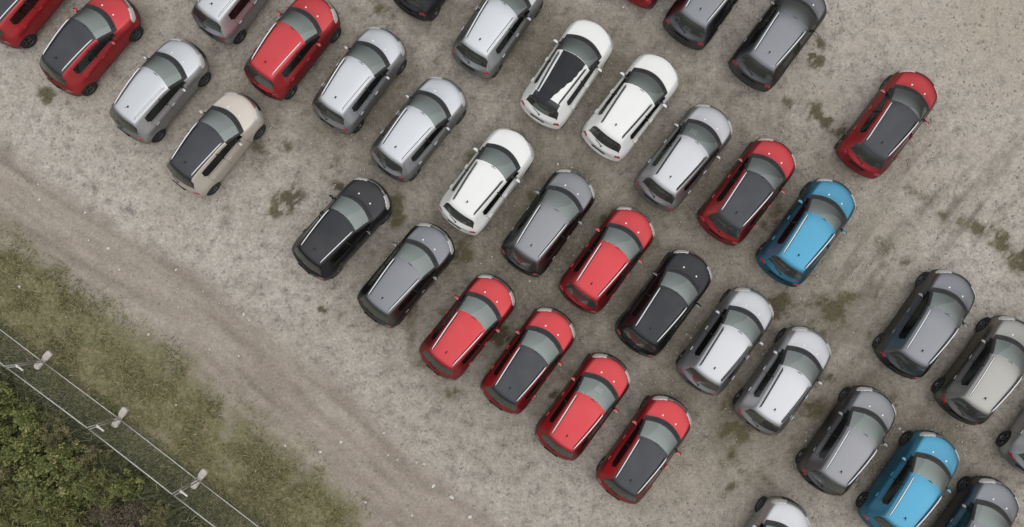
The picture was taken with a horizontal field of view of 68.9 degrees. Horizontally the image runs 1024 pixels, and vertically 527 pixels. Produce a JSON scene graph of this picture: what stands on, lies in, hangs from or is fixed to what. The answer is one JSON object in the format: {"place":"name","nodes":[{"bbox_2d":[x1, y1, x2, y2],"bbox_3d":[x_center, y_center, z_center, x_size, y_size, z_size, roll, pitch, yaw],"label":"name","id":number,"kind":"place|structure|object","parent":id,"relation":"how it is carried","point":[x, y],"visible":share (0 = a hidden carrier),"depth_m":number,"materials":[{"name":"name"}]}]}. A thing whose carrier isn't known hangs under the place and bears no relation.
{"place":"outdoors","nodes":[
{"label":"outdoors","id":0,"kind":"place"},
{"bbox_2d":[0,139,520,526],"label":"dirt track","id":1,"kind":"structure","parent":0,"point":[202,326],"depth_m":27.00,"materials":[{"name":"brown soil"}]},
{"bbox_2d":[0,0,1023,526],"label":"ground","id":2,"kind":"structure","parent":0,"point":[866,306],"depth_m":26.69,"materials":[{"name":"grey gravel"}]},
{"bbox_2d":[0,0,63,48],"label":"parked car","id":3,"kind":"object","parent":2,"relation":"on","point":[22,22],"visible":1,"depth_m":26.46,"materials":[{"name":"red paint"}]},
{"bbox_2d":[39,0,143,96],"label":"parked car","id":4,"kind":"object","parent":2,"relation":"on","point":[88,44],"visible":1,"depth_m":26.26,"materials":[{"name":"red paint"}]},
{"bbox_2d":[109,38,210,143],"bbox_3d":[-12.555,-6.212,26.450,2.020,1.671,4.033,39,90,2],"label":"parked car","id":5,"kind":"object","parent":2,"relation":"on","point":[168,78],"visible":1,"depth_m":26.16,"materials":[{"name":"silver metal"}]},
{"bbox_2d":[0,199,374,526],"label":"grass verge","id":6,"kind":"object","parent":2,"relation":"on","point":[220,430],"depth_m":27.02,"materials":[{"name":"green plant"}]},
{"bbox_2d":[0,418,15,462],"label":"bramble bush","id":7,"kind":"object","parent":6,"relation":"on","point":[4,437],"visible":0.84,"depth_m":26.58,"materials":[{"name":"green plant"}]},
{"bbox_2d":[0,476,22,521],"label":"reedy plant","id":8,"kind":"object","parent":6,"relation":"on","point":[3,502],"visible":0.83,"depth_m":26.40,"materials":[{"name":"green plant"}]},
{"bbox_2d":[0,371,23,419],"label":"bramble bush","id":9,"kind":"object","parent":6,"relation":"on","point":[6,402],"visible":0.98,"depth_m":26.66,"materials":[{"name":"green plant"}]},
{"bbox_2d":[0,515,25,526],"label":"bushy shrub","id":10,"kind":"object","parent":6,"relation":"on","point":[18,525],"visible":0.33,"depth_m":26.58,"materials":[{"name":"green plant"}]},
{"bbox_2d":[0,454,26,496],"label":"bushy shrub","id":11,"kind":"object","parent":6,"relation":"on","point":[5,472],"visible":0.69,"depth_m":26.54,"materials":[{"name":"green plant"}]},
{"bbox_2d":[0,329,41,366],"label":"fence panel","id":12,"kind":"object","parent":6,"relation":"on","point":[12,364],"visible":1,"depth_m":26.74,"materials":[{"name":"metal"}]},
{"bbox_2d":[1,430,46,473],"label":"bramble bush","id":13,"kind":"object","parent":6,"relation":"on","point":[19,450],"visible":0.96,"depth_m":26.36,"materials":[{"name":"green plant"}]},
{"bbox_2d":[3,397,44,440],"bbox_3d":[-17.497,5.727,26.691,1.455,1.224,1.691,-21,88,1],"label":"bramble bush","id":14,"kind":"object","parent":6,"relation":"on","point":[27,422],"visible":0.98,"depth_m":26.55,"materials":[{"name":"green plant"}]},
{"bbox_2d":[0,484,56,526],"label":"reedy plant","id":15,"kind":"object","parent":6,"relation":"on","point":[21,513],"visible":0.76,"depth_m":26.28,"materials":[{"name":"green plant"}]},
{"bbox_2d":[9,453,60,502],"bbox_3d":[-16.735,7.641,26.538,1.643,1.461,1.780,-5,89,1],"label":"bramble bush","id":16,"kind":"object","parent":6,"relation":"on","point":[29,484],"visible":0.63,"depth_m":26.32,"materials":[{"name":"green plant"}]},
{"bbox_2d":[16,506,69,526],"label":"reedy plant","id":17,"kind":"object","parent":6,"relation":"on","point":[38,517],"visible":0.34,"depth_m":26.14,"materials":[{"name":"green plant"}]},
{"bbox_2d":[34,350,52,369],"bbox_3d":[-17.026,3.508,27.111,0.250,0.150,0.820,43,90,2],"label":"concrete foot","id":18,"kind":"object","parent":6,"relation":"on","point":[47,355],"visible":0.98,"depth_m":27.04},
{"bbox_2d":[31,410,73,450],"bbox_3d":[-16.341,6.116,26.640,1.349,1.023,1.497,14,89,2],"label":"bushy shrub","id":19,"kind":"object","parent":6,"relation":"on","point":[47,438],"visible":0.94,"depth_m":26.59,"materials":[{"name":"green plant"}]},
{"bbox_2d":[32,439,81,485],"bbox_3d":[-16.028,7.122,26.481,1.850,1.594,1.441,-38,88,0],"label":"bramble bush","id":20,"kind":"object","parent":6,"relation":"on","point":[52,460],"visible":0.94,"depth_m":26.31,"materials":[{"name":"green plant"}]},
{"bbox_2d":[34,495,88,526],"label":"reedy plant","id":21,"kind":"object","parent":6,"relation":"on","point":[72,518],"visible":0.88,"depth_m":26.08,"materials":[{"name":"green plant"}]},
{"bbox_2d":[6,361,118,427],"bbox_3d":[-15.645,4.520,26.104,3.481,2.000,0.090,36,90,2],"label":"fence panel","id":22,"kind":"object","parent":6,"relation":"on","point":[18,366],"visible":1,"depth_m":25.85,"materials":[{"name":"metal"}]},
{"bbox_2d":[35,461,92,512],"bbox_3d":[-15.725,8.111,26.482,1.791,1.294,2.045,-29,88,1],"label":"bramble bush","id":23,"kind":"object","parent":6,"relation":"on","point":[65,488],"visible":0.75,"depth_m":26.37,"materials":[{"name":"green plant"}]},
{"bbox_2d":[66,443,113,481],"bbox_3d":[-15.077,7.148,26.582,1.536,1.021,1.561,13,89,2],"label":"bushy shrub","id":24,"kind":"object","parent":6,"relation":"on","point":[83,458],"visible":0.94,"depth_m":26.59,"materials":[{"name":"green plant"}]},
{"bbox_2d":[71,517,113,526],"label":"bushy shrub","id":25,"kind":"object","parent":6,"relation":"on","point":[87,524],"visible":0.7,"depth_m":26.65,"materials":[{"name":"green plant"}]},
{"bbox_2d":[72,464,122,512],"bbox_3d":[-14.569,7.947,26.369,1.730,1.615,1.629,6,89,2],"label":"reedy plant","id":26,"kind":"object","parent":6,"relation":"on","point":[98,484],"visible":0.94,"depth_m":26.23,"materials":[{"name":"green plant"}]},
{"bbox_2d":[80,482,121,526],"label":"dry shrub","id":27,"kind":"object","parent":6,"relation":"on","point":[105,513],"visible":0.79,"depth_m":26.39,"materials":[{"name":"brown plant"}]},
{"bbox_2d":[101,515,135,526],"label":"dry shrub","id":28,"kind":"object","parent":6,"relation":"on","point":[121,525],"visible":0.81,"depth_m":26.34,"materials":[{"name":"brown plant"}]},
{"bbox_2d":[111,406,128,427],"bbox_3d":[-14.178,5.558,26.986,0.250,0.150,0.820,33,90,2],"label":"concrete foot","id":29,"kind":"object","parent":6,"relation":"on","point":[123,412],"visible":0.98,"depth_m":26.91},
{"bbox_2d":[106,467,151,501],"bbox_3d":[-13.752,7.759,26.497,1.396,1.343,1.167,16,89,2],"label":"bramble bush","id":30,"kind":"object","parent":6,"relation":"on","point":[123,488],"visible":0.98,"depth_m":26.41,"materials":[{"name":"green plant"}]},
{"bbox_2d":[111,495,147,526],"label":"dry shrub","id":31,"kind":"object","parent":6,"relation":"on","point":[133,512],"visible":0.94,"depth_m":26.52,"materials":[{"name":"brown plant"}]},
{"bbox_2d":[0,319,268,526],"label":"tall grass","id":32,"kind":"structure","parent":6,"relation":"on","point":[67,422],"depth_m":26.90,"materials":[{"name":"green plant"}]},
{"bbox_2d":[88,418,197,494],"bbox_3d":[-12.762,6.639,25.977,3.620,2.000,0.090,37,90,2],"label":"fence panel","id":33,"kind":"object","parent":6,"relation":"on","point":[99,427],"visible":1,"depth_m":25.75,"materials":[{"name":"metal"}]},
{"bbox_2d":[137,500,175,526],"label":"bushy shrub","id":34,"kind":"object","parent":6,"relation":"on","point":[151,518],"visible":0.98,"depth_m":26.54,"materials":[{"name":"green plant"}]},
{"bbox_2d":[190,468,208,488],"bbox_3d":[-11.261,7.747,26.856,0.250,0.150,0.820,36,90,2],"label":"concrete foot","id":35,"kind":"object","parent":6,"relation":"on","point":[202,473],"visible":0.92,"depth_m":26.78},
{"bbox_2d":[173,480,258,526],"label":"fence panel","id":36,"kind":"object","parent":6,"relation":"on","point":[184,493],"visible":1,"depth_m":25.84,"materials":[{"name":"metal"}]},
{"bbox_2d":[165,92,265,196],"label":"parked car","id":37,"kind":"object","parent":2,"relation":"on","point":[227,128],"visible":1,"depth_m":26.05,"materials":[{"name":"beige paint"}]},
{"bbox_2d":[191,0,267,44],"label":"parked car","id":38,"kind":"object","parent":2,"relation":"on","point":[228,22],"visible":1,"depth_m":26.12,"materials":[{"name":"silver metal"}]},
{"bbox_2d":[243,0,340,100],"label":"parked car","id":39,"kind":"object","parent":2,"relation":"on","point":[296,41],"visible":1,"depth_m":26.03,"materials":[{"name":"red paint"}]},
{"bbox_2d":[291,177,391,280],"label":"parked car","id":40,"kind":"object","parent":2,"relation":"on","point":[342,227],"visible":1,"depth_m":25.83,"materials":[{"name":"black paint"}]},
{"bbox_2d":[312,27,406,134],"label":"parked car","id":41,"kind":"object","parent":2,"relation":"on","point":[371,65],"visible":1,"depth_m":25.94,"materials":[{"name":"silver metal"}]},
{"bbox_2d":[357,222,454,327],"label":"parked car","id":42,"kind":"object","parent":2,"relation":"on","point":[406,274],"visible":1,"depth_m":25.72,"materials":[{"name":"grey paint"}]},
{"bbox_2d":[370,76,466,182],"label":"parked car","id":43,"kind":"object","parent":2,"relation":"on","point":[429,116],"visible":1,"depth_m":25.83,"materials":[{"name":"silver metal"}]},
{"bbox_2d":[393,0,445,20],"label":"parked car","id":44,"kind":"object","parent":2,"relation":"on","point":[425,10],"visible":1,"depth_m":26.16,"materials":[{"name":"grey paint"}]},
{"bbox_2d":[419,274,515,380],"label":"parked car","id":45,"kind":"object","parent":2,"relation":"on","point":[465,329],"visible":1,"depth_m":25.61,"materials":[{"name":"red paint"}]},
{"bbox_2d":[439,128,533,234],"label":"parked car","id":46,"kind":"object","parent":2,"relation":"on","point":[487,181],"visible":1,"depth_m":25.71,"materials":[{"name":"white paint"}]},
{"bbox_2d":[451,0,542,78],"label":"parked car","id":47,"kind":"object","parent":2,"relation":"on","point":[488,37],"visible":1,"depth_m":25.66,"materials":[{"name":"silver metal"}]},
{"bbox_2d":[0,0,1023,526],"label":"gravel stones","id":48,"kind":"object","parent":2,"relation":"on","point":[572,234],"visible":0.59,"depth_m":26.73,"materials":[{"name":"grey gravel"}]},
{"bbox_2d":[480,307,575,414],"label":"parked car","id":49,"kind":"object","parent":2,"relation":"on","point":[527,361],"visible":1,"depth_m":25.53,"materials":[{"name":"red paint"}]},
{"bbox_2d":[40,0,1022,494],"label":"weeds","id":50,"kind":"object","parent":2,"relation":"on","point":[774,302],"visible":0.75,"depth_m":26.60,"materials":[{"name":"green plant"}]},
{"bbox_2d":[500,169,595,276],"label":"parked car","id":51,"kind":"object","parent":2,"relation":"on","point":[546,225],"visible":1,"depth_m":25.61,"materials":[{"name":"grey paint"}]},
{"bbox_2d":[520,19,612,128],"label":"parked car","id":52,"kind":"object","parent":2,"relation":"on","point":[564,77],"visible":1,"depth_m":25.71,"materials":[{"name":"white paint"}]},
{"bbox_2d":[534,352,630,460],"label":"parked car","id":53,"kind":"object","parent":2,"relation":"on","point":[572,420],"visible":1,"depth_m":25.45,"materials":[{"name":"red paint"}]},
{"bbox_2d":[595,386,602,393],"bbox_3d":[2.972,4.321,25.498,0.270,0.006,0.170,30,95,2],"label":"paper sheet","id":54,"kind":"object","parent":53,"relation":"on","point":[599,389],"visible":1,"depth_m":25.50,"materials":[{"name":"white paper"}]},
{"bbox_2d":[558,206,654,313],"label":"parked car","id":55,"kind":"object","parent":2,"relation":"on","point":[603,264],"visible":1,"depth_m":25.53,"materials":[{"name":"red paint"}]},
{"bbox_2d":[582,53,678,161],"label":"parked car","id":56,"kind":"object","parent":2,"relation":"on","point":[627,111],"visible":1,"depth_m":25.61,"materials":[{"name":"white paint"}]},
{"bbox_2d":[627,0,657,8],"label":"parked car","id":57,"kind":"object","parent":2,"relation":"on","point":[647,4],"visible":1,"depth_m":26.18,"materials":[{"name":"red paint"}]},
{"bbox_2d":[595,394,691,504],"bbox_3d":[4.607,6.402,25.692,2.020,1.671,4.033,35,90,2],"label":"parked car","id":58,"kind":"object","parent":2,"relation":"on","point":[632,464],"visible":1,"depth_m":25.37,"materials":[{"name":"red paint"}]},
{"bbox_2d":[615,249,711,357],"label":"parked car","id":59,"kind":"object","parent":2,"relation":"on","point":[654,315],"visible":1,"depth_m":25.45,"materials":[{"name":"black paint"}]},
{"bbox_2d":[634,104,732,211],"bbox_3d":[6.026,-3.744,25.880,2.020,1.671,4.033,38,90,2],"label":"parked car","id":60,"kind":"object","parent":2,"relation":"on","point":[673,170],"visible":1,"depth_m":25.52,"materials":[{"name":"silver metal"}]},
{"bbox_2d":[689,128,697,135],"bbox_3d":[6.232,-4.523,25.606,0.270,0.006,0.170,31,96,2],"label":"paper sheet","id":61,"kind":"object","parent":60,"relation":"on","point":[693,131],"visible":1,"depth_m":25.60,"materials":[{"name":"white"}]},
{"bbox_2d":[663,0,738,49],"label":"parked car","id":62,"kind":"object","parent":2,"relation":"on","point":[694,24],"visible":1,"depth_m":25.56,"materials":[{"name":"grey paint"}]},
{"bbox_2d":[676,287,773,395],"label":"parked car","id":63,"kind":"object","parent":2,"relation":"on","point":[713,356],"visible":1,"depth_m":25.38,"materials":[{"name":"silver metal"}]},
{"bbox_2d":[697,138,795,245],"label":"parked car","id":64,"kind":"object","parent":2,"relation":"on","point":[739,201],"visible":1,"depth_m":25.45,"materials":[{"name":"red paint"}]},
{"bbox_2d":[744,496,810,526],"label":"parked car","id":65,"kind":"object","parent":2,"relation":"on","point":[776,511],"visible":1,"depth_m":25.34,"materials":[{"name":"silver metal"}]},
{"bbox_2d":[728,0,827,91],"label":"parked car","id":66,"kind":"object","parent":2,"relation":"on","point":[771,46],"visible":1,"depth_m":25.47,"materials":[{"name":"grey paint"}]},
{"bbox_2d":[733,326,831,435],"bbox_3d":[9.397,4.012,25.613,2.020,1.671,4.033,35,90,2],"label":"parked car","id":67,"kind":"object","parent":2,"relation":"on","point":[770,397],"visible":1,"depth_m":25.30,"materials":[{"name":"silver metal"}]},
{"bbox_2d":[755,178,855,286],"bbox_3d":[10.251,-1.125,25.704,2.020,1.671,4.033,36,90,2],"label":"parked car","id":68,"kind":"object","parent":2,"relation":"on","point":[794,247],"visible":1,"depth_m":25.38,"materials":[{"name":"blue paint"}]},
{"bbox_2d":[795,385,896,496],"bbox_3d":[11.565,6.062,25.506,2.020,1.671,4.033,35,90,2],"label":"parked car","id":69,"kind":"object","parent":2,"relation":"on","point":[835,456],"visible":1,"depth_m":25.21,"materials":[{"name":"grey paint"}]},
{"bbox_2d":[834,70,937,178],"bbox_3d":[13.063,-4.884,25.711,2.020,1.671,4.033,37,90,2],"label":"parked car","id":70,"kind":"object","parent":2,"relation":"on","point":[882,130],"visible":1,"depth_m":25.38,"materials":[{"name":"red paint"}]},
{"bbox_2d":[856,430,959,526],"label":"parked car","id":71,"kind":"object","parent":2,"relation":"on","point":[908,487],"visible":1,"depth_m":25.14,"materials":[{"name":"blue paint"}]},
{"bbox_2d":[872,269,975,378],"bbox_3d":[14.276,2.043,25.522,2.020,1.671,4.033,35,90,2],"label":"parked car","id":72,"kind":"object","parent":2,"relation":"on","point":[918,335],"visible":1,"depth_m":25.23,"materials":[{"name":"grey paint"}]},
{"bbox_2d":[932,475,1018,526],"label":"parked car","id":73,"kind":"object","parent":2,"relation":"on","point":[981,501],"visible":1,"depth_m":25.12,"materials":[{"name":"grey paint"}]},
{"bbox_2d":[931,315,1023,425],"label":"parked car","id":74,"kind":"object","parent":2,"relation":"on","point":[978,384],"visible":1,"depth_m":25.13,"materials":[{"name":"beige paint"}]},
{"bbox_2d":[996,410,1023,473],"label":"parked car","id":75,"kind":"object","parent":2,"relation":"on","point":[1010,444],"visible":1,"depth_m":25.41,"materials":[{"name":"silver metal"}]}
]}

